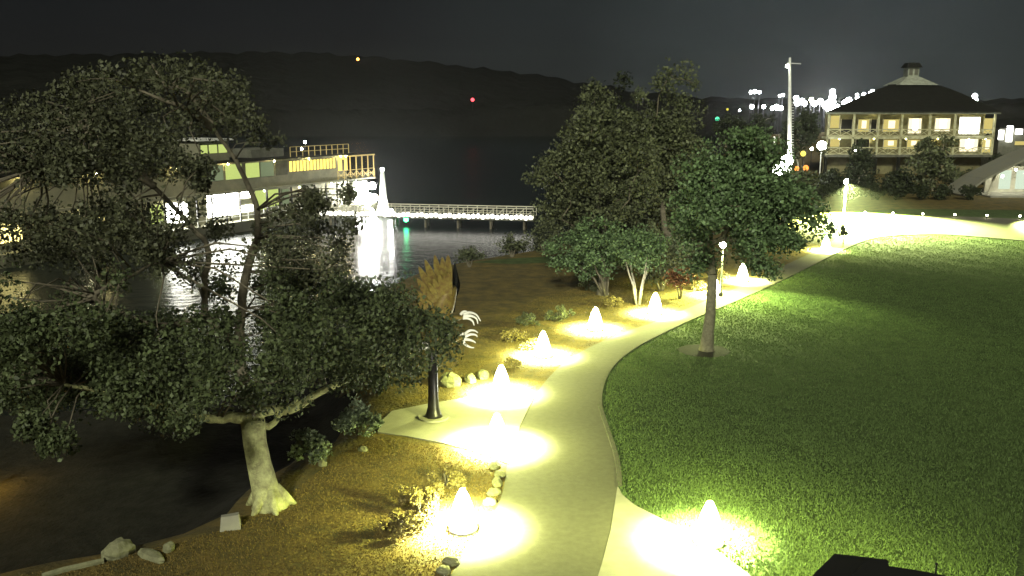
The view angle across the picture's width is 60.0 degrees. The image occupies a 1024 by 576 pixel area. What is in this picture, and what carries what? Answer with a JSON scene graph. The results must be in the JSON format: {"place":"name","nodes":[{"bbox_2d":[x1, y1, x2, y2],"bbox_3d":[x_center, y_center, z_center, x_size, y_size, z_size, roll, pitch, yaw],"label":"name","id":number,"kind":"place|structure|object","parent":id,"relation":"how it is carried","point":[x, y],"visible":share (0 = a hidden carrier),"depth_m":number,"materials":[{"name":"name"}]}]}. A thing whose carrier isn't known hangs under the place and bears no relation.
{"place":"outdoors","nodes":[
{"label":"outdoors","id":0,"kind":"place"},
{"bbox_2d":[0,136,718,415],"bbox_3d":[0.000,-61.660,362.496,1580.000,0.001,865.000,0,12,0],"label":"water","id":1,"kind":"structure","parent":0,"point":[469,170],"depth_m":94.53,"materials":[{"name":"black liquid"}]},
{"bbox_2d":[0,137,377,268],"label":"excursion boat","id":2,"kind":"object","parent":1,"relation":"on","point":[271,172],"visible":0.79,"depth_m":87.82,"materials":[{"name":"metal"}]},
{"bbox_2d":[370,166,392,213],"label":"light tower","id":3,"kind":"structure","parent":1,"relation":"in","point":[382,197],"depth_m":99.22,"materials":[{"name":"white"}]},
{"bbox_2d":[320,202,536,229],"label":"gangway","id":4,"kind":"object","parent":1,"relation":"in","point":[429,216],"visible":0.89,"depth_m":91.09,"materials":[{"name":"beige"}]},
{"bbox_2d":[378,391,534,463],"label":"concrete path","id":5,"kind":"structure","parent":0,"point":[465,425],"depth_m":28.56,"materials":[{"name":"concrete"}]},
{"bbox_2d":[416,255,480,422],"bbox_3d":[-2.262,1.514,28.764,1.947,5.430,2.011,-5,13,-23],"label":"bird sculpture","id":6,"kind":"object","parent":5,"relation":"on","point":[440,286],"visible":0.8,"depth_m":27.94,"materials":[{"name":"metal"}]},
{"bbox_2d":[485,413,508,449],"bbox_3d":[-0.448,4.263,26.502,0.711,1.070,0.711,0,12,0],"label":"path bollard","id":7,"kind":"object","parent":5,"relation":"on","point":[497,439],"visible":1,"depth_m":26.30,"materials":[{"name":"white paint"}]},
{"bbox_2d":[0,132,1023,575],"bbox_3d":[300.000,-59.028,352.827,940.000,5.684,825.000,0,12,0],"label":"ground","id":8,"kind":"structure","parent":0,"point":[114,478],"depth_m":28.51,"materials":[{"name":"soil"}]},
{"bbox_2d":[42,558,103,575],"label":"edging log","id":9,"kind":"object","parent":8,"relation":"on","point":[57,571],"visible":1,"depth_m":19.51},
{"bbox_2d":[101,537,135,560],"bbox_3d":[-8.967,5.982,20.212,0.762,0.533,0.540,-8,14,-34],"label":"rock","id":10,"kind":"object","parent":8,"relation":"on","point":[119,548],"visible":0.83,"depth_m":20.02,"materials":[{"name":"stone"}]},
{"bbox_2d":[137,548,164,563],"bbox_3d":[-8.163,6.058,20.066,0.986,0.260,0.313,7,14,32],"label":"rock","id":11,"kind":"object","parent":8,"relation":"on","point":[152,555],"visible":0.99,"depth_m":19.94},
{"bbox_2d":[163,541,174,553],"bbox_3d":[-7.892,5.985,20.385,0.263,0.301,0.319,-1,12,-7],"label":"rock","id":12,"kind":"object","parent":8,"relation":"on","point":[169,547],"visible":0.96,"depth_m":20.29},
{"bbox_2d":[220,512,240,531],"bbox_3d":[-6.821,5.676,21.464,0.510,0.440,0.331,-3,12,-15],"label":"stone block","id":13,"kind":"object","parent":8,"relation":"on","point":[231,522],"depth_m":21.35,"materials":[{"name":"stone"}]},
{"bbox_2d":[0,49,466,515],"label":"spreading tree","id":14,"kind":"object","parent":8,"relation":"on","point":[37,377],"visible":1,"depth_m":20.52,"materials":[{"name":"green plant"}]},
{"bbox_2d":[286,427,332,464],"bbox_3d":[-5.818,4.479,25.645,1.312,1.069,1.319,0,12,0],"label":"shrub","id":15,"kind":"object","parent":8,"relation":"on","point":[312,443],"visible":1,"depth_m":25.40,"materials":[{"name":"plant"}]},
{"bbox_2d":[318,459,326,466],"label":"rock","id":16,"kind":"object","parent":8,"relation":"on","point":[321,463],"visible":0.99,"depth_m":25.15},
{"bbox_2d":[331,395,384,437],"bbox_3d":[-4.806,4.149,27.462,1.755,1.387,1.256,0,12,0],"label":"shrub","id":17,"kind":"object","parent":8,"relation":"on","point":[349,418],"visible":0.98,"depth_m":27.39,"materials":[{"name":"plant"}]},
{"bbox_2d":[358,446,367,451],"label":"rock","id":18,"kind":"object","parent":8,"relation":"on","point":[362,449],"visible":1,"depth_m":26.23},
{"bbox_2d":[364,370,391,392],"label":"shrub","id":19,"kind":"object","parent":8,"relation":"on","point":[378,387],"visible":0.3,"depth_m":31.55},
{"bbox_2d":[377,508,433,541],"bbox_3d":[-2.528,5.593,21.106,1.314,0.740,1.138,0,12,0],"label":"bush","id":20,"kind":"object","parent":8,"relation":"on","point":[405,521],"depth_m":21.08,"materials":[{"name":"plant"}]},
{"bbox_2d":[397,482,443,516],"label":"ornamental grass","id":21,"kind":"object","parent":8,"relation":"on","point":[417,495],"depth_m":22.11,"materials":[{"name":"plant"}]},
{"bbox_2d":[436,565,451,575],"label":"rock","id":22,"kind":"object","parent":8,"relation":"on","point":[443,570],"visible":1,"depth_m":19.31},
{"bbox_2d":[426,465,466,488],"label":"ornamental grass","id":23,"kind":"object","parent":8,"relation":"on","point":[454,478],"depth_m":23.69,"materials":[{"name":"plant"}]},
{"bbox_2d":[439,372,461,387],"bbox_3d":[-2.252,3.436,32.491,0.822,0.720,0.685,-1,12,-3],"label":"rock","id":24,"kind":"object","parent":8,"relation":"on","point":[450,380],"visible":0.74,"depth_m":32.25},
{"bbox_2d":[442,555,459,566],"bbox_3d":[-1.365,6.106,19.812,0.405,0.280,0.297,6,13,27],"label":"rock","id":25,"kind":"object","parent":8,"relation":"on","point":[451,560],"visible":0.93,"depth_m":19.72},
{"bbox_2d":[448,488,477,535],"bbox_3d":[-1.186,5.321,21.329,0.711,1.070,0.711,0,12,0],"label":"path bollard","id":26,"kind":"object","parent":8,"relation":"on","point":[463,521],"visible":1,"depth_m":21.13,"materials":[{"name":"white paint"}]},
{"bbox_2d":[453,245,487,267],"bbox_3d":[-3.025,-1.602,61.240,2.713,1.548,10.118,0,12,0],"label":"shore bush","id":27,"kind":"object","parent":8,"relation":"on","point":[467,255],"visible":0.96,"depth_m":64.47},
{"bbox_2d":[465,373,476,383],"bbox_3d":[-1.540,3.396,32.895,0.476,0.480,0.452,9,15,38],"label":"rock","id":28,"kind":"object","parent":8,"relation":"on","point":[470,378],"visible":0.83,"depth_m":32.70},
{"bbox_2d":[477,369,488,379],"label":"rock","id":29,"kind":"object","parent":8,"relation":"on","point":[482,374],"visible":0.84,"depth_m":33.19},
{"bbox_2d":[483,496,497,505],"bbox_3d":[-0.564,5.501,22.804,0.388,0.243,0.302,-1,12,-6],"label":"rock","id":30,"kind":"object","parent":8,"relation":"on","point":[489,501],"visible":0.99,"depth_m":22.71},
{"bbox_2d":[486,487,500,495],"bbox_3d":[-0.481,5.386,23.366,0.416,0.242,0.302,-7,13,-29],"label":"rock","id":31,"kind":"object","parent":8,"relation":"on","point":[495,491],"visible":0.98,"depth_m":23.26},
{"bbox_2d":[489,460,500,469],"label":"rock","id":32,"kind":"object","parent":8,"relation":"on","point":[494,465],"visible":0.94,"depth_m":24.97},
{"bbox_2d":[492,477,502,486],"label":"rock","id":33,"kind":"object","parent":8,"relation":"on","point":[497,482],"visible":0.93,"depth_m":23.83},
{"bbox_2d":[494,469,505,477],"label":"rock","id":34,"kind":"object","parent":8,"relation":"on","point":[500,473],"visible":0.88,"depth_m":24.41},
{"bbox_2d":[491,365,510,395],"bbox_3d":[-0.379,3.252,31.447,0.711,1.070,0.711,0,12,0],"label":"path bollard","id":35,"kind":"object","parent":8,"relation":"on","point":[501,386],"visible":1,"depth_m":31.25,"materials":[{"name":"white paint"}]},
{"bbox_2d":[493,231,530,256],"bbox_3d":[0.026,-2.745,62.365,2.777,2.126,4.674,0,12,0],"label":"shore bush","id":36,"kind":"object","parent":8,"relation":"on","point":[511,248],"visible":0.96,"depth_m":63.55,"materials":[{"name":"plant"}]},
{"bbox_2d":[503,356,520,368],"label":"ornamental grass","id":37,"kind":"object","parent":8,"relation":"on","point":[511,363],"depth_m":34.49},
{"bbox_2d":[499,328,528,341],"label":"ornamental grass","id":38,"kind":"object","parent":8,"relation":"on","point":[512,335],"depth_m":38.37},
{"bbox_2d":[474,256,565,263],"bbox_3d":[1.897,-1.912,59.245,9.577,0.001,3.059,-1,12,-6],"label":"lawn strip","id":39,"kind":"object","parent":8,"relation":"on","point":[526,260],"visible":0.57,"depth_m":58.81,"materials":[{"name":"plant"}]},
{"bbox_2d":[513,311,539,325],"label":"bush","id":40,"kind":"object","parent":8,"relation":"on","point":[527,317],"depth_m":41.12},
{"bbox_2d":[519,338,537,349],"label":"ornamental grass","id":41,"kind":"object","parent":8,"relation":"on","point":[530,344],"depth_m":37.15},
{"bbox_2d":[534,331,551,358],"bbox_3d":[1.265,2.287,36.166,0.711,1.070,0.711,0,12,0],"label":"path bollard","id":42,"kind":"object","parent":8,"relation":"on","point":[542,350],"visible":1,"depth_m":35.97,"materials":[{"name":"white paint"}]},
{"bbox_2d":[524,214,563,252],"bbox_3d":[2.217,-3.688,62.245,3.216,2.940,1.920,-4,12,-21],"label":"shore bush","id":43,"kind":"object","parent":8,"relation":"on","point":[539,228],"visible":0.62,"depth_m":62.16,"materials":[{"name":"plant"}]},
{"bbox_2d":[544,304,575,321],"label":"bush","id":44,"kind":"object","parent":8,"relation":"on","point":[558,316],"depth_m":42.32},
{"bbox_2d":[542,202,577,243],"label":"shore bush","id":45,"kind":"object","parent":8,"relation":"on","point":[561,226],"visible":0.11,"depth_m":65.20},
{"bbox_2d":[578,278,598,292],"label":"ornamental grass","id":46,"kind":"object","parent":8,"relation":"on","point":[592,285],"depth_m":49.02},
{"bbox_2d":[540,212,641,296],"bbox_3d":[4.257,-1.754,47.485,5.659,4.582,3.167,0,12,0],"label":"leafy bush","id":47,"kind":"object","parent":8,"relation":"on","point":[589,254],"visible":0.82,"depth_m":47.39,"materials":[{"name":"plant"}]},
{"bbox_2d":[521,76,664,295],"bbox_3d":[5.402,-5.899,49.894,7.952,11.770,7.300,-10,15,-40],"label":"tall tree","id":48,"kind":"object","parent":8,"relation":"on","point":[598,158],"visible":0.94,"depth_m":48.40,"materials":[{"name":"plant"}]},
{"bbox_2d":[587,307,602,331],"bbox_3d":[3.809,1.400,40.505,0.711,1.070,0.711,0,12,0],"label":"path bollard","id":49,"kind":"object","parent":8,"relation":"on","point":[595,323],"visible":1,"depth_m":40.30,"materials":[{"name":"white paint"}]},
{"bbox_2d":[600,295,623,307],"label":"bush","id":50,"kind":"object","parent":8,"relation":"on","point":[611,301],"depth_m":45.02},
{"bbox_2d":[598,70,639,267],"bbox_3d":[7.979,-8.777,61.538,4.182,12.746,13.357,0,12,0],"label":"tall tree","id":51,"kind":"object","parent":8,"relation":"on","point":[623,77],"visible":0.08,"depth_m":64.08,"materials":[{"name":"plant"}]},
{"bbox_2d":[609,223,670,305],"bbox_3d":[6.385,-1.141,45.163,2.991,4.268,2.686,7,14,31],"label":"pale stemmed tree","id":52,"kind":"object","parent":8,"relation":"on","point":[636,253],"visible":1,"depth_m":44.85,"materials":[{"name":"plant"}]},
{"bbox_2d":[648,293,661,314],"bbox_3d":[7.050,0.758,43.644,0.711,1.070,0.711,0,12,0],"label":"path bollard","id":53,"kind":"object","parent":8,"relation":"on","point":[655,308],"visible":1,"depth_m":43.45,"materials":[{"name":"white paint"}]},
{"bbox_2d":[632,225,688,290],"bbox_3d":[8.101,-1.617,48.696,3.704,3.808,2.821,7,13,30],"label":"leafy bush","id":54,"kind":"object","parent":8,"relation":"on","point":[671,256],"visible":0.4,"depth_m":48.23,"materials":[{"name":"plant"}]},
{"bbox_2d":[627,57,717,276],"bbox_3d":[10.241,-7.827,55.965,6.757,13.116,7.299,-7,14,-31],"label":"tall tree","id":55,"kind":"object","parent":8,"relation":"on","point":[673,134],"visible":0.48,"depth_m":55.25,"materials":[{"name":"plant"}]},
{"bbox_2d":[662,266,697,298],"bbox_3d":[8.757,-0.227,46.367,1.796,1.997,1.478,-8,14,-36],"label":"leafy bush","id":56,"kind":"object","parent":8,"relation":"on","point":[676,281],"visible":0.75,"depth_m":46.15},
{"bbox_2d":[690,279,706,290],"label":"ornamental grass","id":57,"kind":"object","parent":8,"relation":"on","point":[701,285],"depth_m":48.99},
{"bbox_2d":[706,268,729,279],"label":"ornamental grass","id":58,"kind":"object","parent":8,"relation":"on","point":[724,274],"depth_m":51.93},
{"bbox_2d":[705,112,747,150],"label":"waterside tree","id":59,"kind":"object","parent":8,"relation":"on","point":[729,120],"visible":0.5,"depth_m":146.82,"materials":[{"name":"plant"}]},
{"bbox_2d":[736,264,748,281],"bbox_3d":[13.484,-0.910,51.805,0.711,1.070,0.711,0,12,0],"label":"path bollard","id":60,"kind":"object","parent":8,"relation":"on","point":[742,275],"visible":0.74,"depth_m":51.60,"materials":[{"name":"white paint"}]},
{"bbox_2d":[742,112,777,145],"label":"waterside tree","id":61,"kind":"object","parent":8,"relation":"on","point":[759,116],"visible":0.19,"depth_m":132.12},
{"bbox_2d":[769,259,784,268],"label":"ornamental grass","id":62,"kind":"object","parent":8,"relation":"on","point":[778,263],"depth_m":55.45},
{"bbox_2d":[781,155,792,167],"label":"floodlight","id":63,"kind":"object","parent":8,"relation":"on","point":[786,157],"visible":0.43,"depth_m":105.09,"materials":[{"name":"white paint"}]},
{"bbox_2d":[786,58,800,172],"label":"mast","id":64,"kind":"object","parent":8,"relation":"on","point":[790,126],"visible":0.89,"depth_m":105.81,"materials":[{"name":"metal"}]},
{"bbox_2d":[778,105,829,166],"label":"waterside tree","id":65,"kind":"object","parent":8,"relation":"on","point":[809,134],"visible":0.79,"depth_m":115.68,"materials":[{"name":"plant"}]},
{"bbox_2d":[789,166,826,197],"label":"waterside tree","id":66,"kind":"object","parent":8,"relation":"on","point":[811,181],"visible":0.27,"depth_m":98.80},
{"bbox_2d":[817,98,822,128],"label":"town lamp","id":67,"kind":"object","parent":8,"relation":"on","point":[820,101],"visible":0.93,"depth_m":357.88,"materials":[{"name":"metal"}]},
{"bbox_2d":[817,141,825,172],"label":"street lamp","id":68,"kind":"object","parent":8,"relation":"on","point":[820,142],"visible":0.6,"depth_m":126.36,"materials":[{"name":"white paint"}]},
{"bbox_2d":[817,183,834,199],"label":"shrub","id":69,"kind":"object","parent":8,"relation":"on","point":[826,190],"visible":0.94,"depth_m":96.31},
{"bbox_2d":[813,168,852,194],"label":"waterside tree","id":70,"kind":"object","parent":8,"relation":"on","point":[831,175],"visible":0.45,"depth_m":102.80,"materials":[{"name":"plant"}]},
{"bbox_2d":[838,223,848,243],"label":"sapling","id":71,"kind":"object","parent":8,"relation":"on","point":[842,231],"visible":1,"depth_m":65.46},
{"bbox_2d":[836,183,858,199],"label":"shrub","id":72,"kind":"object","parent":8,"relation":"on","point":[850,195],"visible":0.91,"depth_m":96.66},
{"bbox_2d":[839,138,881,188],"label":"waterside tree","id":73,"kind":"object","parent":8,"relation":"on","point":[862,161],"visible":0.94,"depth_m":110.61,"materials":[{"name":"plant"}]},
{"bbox_2d":[858,181,886,199],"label":"shrub","id":74,"kind":"object","parent":8,"relation":"on","point":[873,191],"visible":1,"depth_m":96.75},
{"bbox_2d":[881,183,907,199],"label":"shrub","id":75,"kind":"object","parent":8,"relation":"on","point":[899,193],"visible":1,"depth_m":96.59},
{"bbox_2d":[876,166,916,193],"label":"waterside tree","id":76,"kind":"object","parent":8,"relation":"on","point":[904,181],"visible":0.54,"depth_m":104.58,"materials":[{"name":"plant"}]},
{"bbox_2d":[821,63,1001,174],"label":"lodge","id":77,"kind":"structure","parent":8,"relation":"on","point":[893,122],"depth_m":132.89,"materials":[{"name":"brown wood"}]},
{"bbox_2d":[829,115,839,127],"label":"window","id":78,"kind":"structure","parent":77,"relation":"in","point":[834,120],"depth_m":132.87,"materials":[{"name":"beige"}]},
{"bbox_2d":[829,139,839,146],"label":"window","id":79,"kind":"structure","parent":77,"relation":"in","point":[833,142],"depth_m":133.52,"materials":[{"name":"beige"}]},
{"bbox_2d":[840,119,852,131],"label":"window","id":80,"kind":"structure","parent":77,"relation":"in","point":[845,123],"depth_m":132.93,"materials":[{"name":"black glass"}]},
{"bbox_2d":[857,119,869,131],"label":"window","id":81,"kind":"structure","parent":77,"relation":"in","point":[862,123],"depth_m":132.93,"materials":[{"name":"beige"}]},
{"bbox_2d":[870,119,877,131],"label":"window","id":82,"kind":"structure","parent":77,"relation":"in","point":[873,125],"depth_m":132.93,"materials":[{"name":"black glass"}]},
{"bbox_2d":[883,139,897,148],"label":"window","id":83,"kind":"structure","parent":77,"relation":"in","point":[886,143],"depth_m":133.52,"materials":[{"name":"beige"}]},
{"bbox_2d":[882,119,899,131],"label":"window","id":84,"kind":"structure","parent":77,"relation":"in","point":[887,123],"depth_m":132.93,"materials":[{"name":"beige"}]},
{"bbox_2d":[906,139,919,148],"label":"window","id":85,"kind":"structure","parent":77,"relation":"in","point":[910,143],"depth_m":133.49,"materials":[{"name":"beige"}]},
{"bbox_2d":[907,118,922,132],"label":"window","id":86,"kind":"structure","parent":77,"relation":"in","point":[913,123],"depth_m":132.93,"materials":[{"name":"beige"}]},
{"bbox_2d":[934,118,950,130],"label":"window","id":87,"kind":"structure","parent":77,"relation":"in","point":[940,123],"depth_m":132.90,"materials":[{"name":"beige"}]},
{"bbox_2d":[958,139,978,150],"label":"window","id":88,"kind":"structure","parent":77,"relation":"in","point":[962,142],"depth_m":133.52,"materials":[{"name":"beige"}]},
{"bbox_2d":[958,117,980,133],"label":"window","id":89,"kind":"structure","parent":77,"relation":"in","point":[964,122],"depth_m":132.90,"materials":[{"name":"beige"}]},
{"bbox_2d":[981,139,991,152],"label":"window","id":90,"kind":"structure","parent":77,"relation":"in","point":[985,142],"depth_m":133.55,"materials":[{"name":"beige"}]},
{"bbox_2d":[982,118,993,132],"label":"window","id":91,"kind":"structure","parent":77,"relation":"in","point":[988,122],"depth_m":132.93,"materials":[{"name":"beige"}]},
{"bbox_2d":[911,181,930,199],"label":"shrub","id":92,"kind":"object","parent":8,"relation":"on","point":[920,191],"visible":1,"depth_m":96.58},
{"bbox_2d":[824,209,1023,237],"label":"lawn beyond","id":93,"kind":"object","parent":8,"relation":"on","point":[839,219],"visible":0.77,"depth_m":84.69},
{"bbox_2d":[842,177,847,215],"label":"street lamp","id":94,"kind":"object","parent":93,"relation":"on","point":[846,183],"visible":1,"depth_m":82.78,"materials":[{"name":"metal"}]},
{"bbox_2d":[902,134,960,190],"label":"waterside tree","id":95,"kind":"object","parent":8,"relation":"on","point":[929,165],"visible":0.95,"depth_m":106.67,"materials":[{"name":"plant"}]},
{"bbox_2d":[931,183,954,199],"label":"shrub","id":96,"kind":"object","parent":8,"relation":"on","point":[945,190],"visible":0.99,"depth_m":96.71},
{"bbox_2d":[958,184,983,199],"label":"shrub","id":97,"kind":"object","parent":8,"relation":"on","point":[971,191],"visible":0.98,"depth_m":96.58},
{"bbox_2d":[948,147,1023,197],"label":"pavilion","id":98,"kind":"structure","parent":8,"relation":"on","point":[1001,176],"depth_m":103.06,"materials":[{"name":"fabric"}]},
{"bbox_2d":[998,170,1011,188],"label":"window","id":99,"kind":"structure","parent":98,"relation":"in","point":[1004,182],"depth_m":104.11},
{"bbox_2d":[1015,170,1023,188],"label":"window","id":100,"kind":"structure","parent":98,"relation":"in","point":[1019,184],"depth_m":104.11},
{"bbox_2d":[980,118,1023,165],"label":"wing","id":101,"kind":"structure","parent":8,"relation":"on","point":[1009,136],"depth_m":136.41,"materials":[{"name":"paint"}]},
{"bbox_2d":[998,130,1003,139],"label":"window","id":102,"kind":"structure","parent":101,"relation":"in","point":[1001,132],"depth_m":135.62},
{"bbox_2d":[1005,126,1012,141],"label":"window","id":103,"kind":"structure","parent":101,"relation":"in","point":[1009,132],"depth_m":135.62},
{"bbox_2d":[982,152,1022,165],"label":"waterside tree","id":104,"kind":"object","parent":8,"relation":"on","point":[995,156],"visible":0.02,"depth_m":121.31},
{"bbox_2d":[0,51,1023,110],"bbox_3d":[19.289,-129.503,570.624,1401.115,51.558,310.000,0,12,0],"label":"hills","id":105,"kind":"structure","parent":0,"point":[293,82],"depth_m":543.40,"materials":[{"name":"black"}]},
{"bbox_2d":[0,100,1023,135],"bbox_3d":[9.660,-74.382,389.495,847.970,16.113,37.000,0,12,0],"label":"hills","id":106,"kind":"structure","parent":0,"point":[541,120],"depth_m":375.04,"materials":[{"name":"black"}]},
{"bbox_2d":[0,0,1023,100],"label":"sky","id":107,"kind":"structure","parent":0,"point":[850,48],"materials":[{"name":"black"}]},
{"bbox_2d":[598,486,749,575],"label":"side path","id":108,"kind":"structure","parent":0,"point":[641,542],"depth_m":20.31,"materials":[{"name":"concrete"}]},
{"bbox_2d":[693,501,723,549],"bbox_3d":[4.592,5.460,20.647,0.711,1.070,0.711,0,12,0],"label":"path bollard","id":109,"kind":"object","parent":108,"relation":"on","point":[708,533],"visible":1,"depth_m":20.45,"materials":[{"name":"white paint"}]},
{"bbox_2d":[451,215,1023,575],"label":"path","id":110,"kind":"structure","parent":0,"point":[553,514],"depth_m":25.55,"materials":[{"name":"concrete"}]},
{"bbox_2d":[718,242,725,296],"bbox_3d":[11.210,-1.137,47.353,0.342,3.258,0.333,0,12,0],"label":"street lamp","id":111,"kind":"object","parent":110,"relation":"on","point":[720,293],"visible":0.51,"depth_m":47.38,"materials":[{"name":"white metal"}]},
{"bbox_2d":[821,236,830,250],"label":"path bollard","id":112,"kind":"object","parent":110,"relation":"on","point":[826,246],"visible":0.81,"depth_m":62.56,"materials":[{"name":"white paint"}]},
{"bbox_2d":[598,234,1023,575],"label":"lawn","id":113,"kind":"structure","parent":0,"point":[1019,571],"depth_m":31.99,"materials":[{"name":"plant"}]},
{"bbox_2d":[676,344,730,356],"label":"mulch ground","id":114,"kind":"structure","parent":113,"relation":"on","point":[693,350],"depth_m":36.87,"materials":[{"name":"soil"}]},
{"bbox_2d":[663,120,838,351],"bbox_3d":[9.200,-2.025,36.400,6.718,9.586,5.834,-6,13,-25],"label":"round crowned tree","id":115,"kind":"object","parent":113,"relation":"on","point":[740,197],"visible":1,"depth_m":34.84,"materials":[{"name":"plant"}]},
{"bbox_2d":[598,234,1023,485],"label":"path kerb","id":116,"kind":"structure","parent":113,"relation":"on","point":[610,438],"depth_m":36.82,"materials":[{"name":"concrete"}]},
{"bbox_2d":[812,554,944,575],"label":"metal housing","id":117,"kind":"object","parent":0,"point":[841,565],"visible":1,"depth_m":3.72,"materials":[{"name":"black"}]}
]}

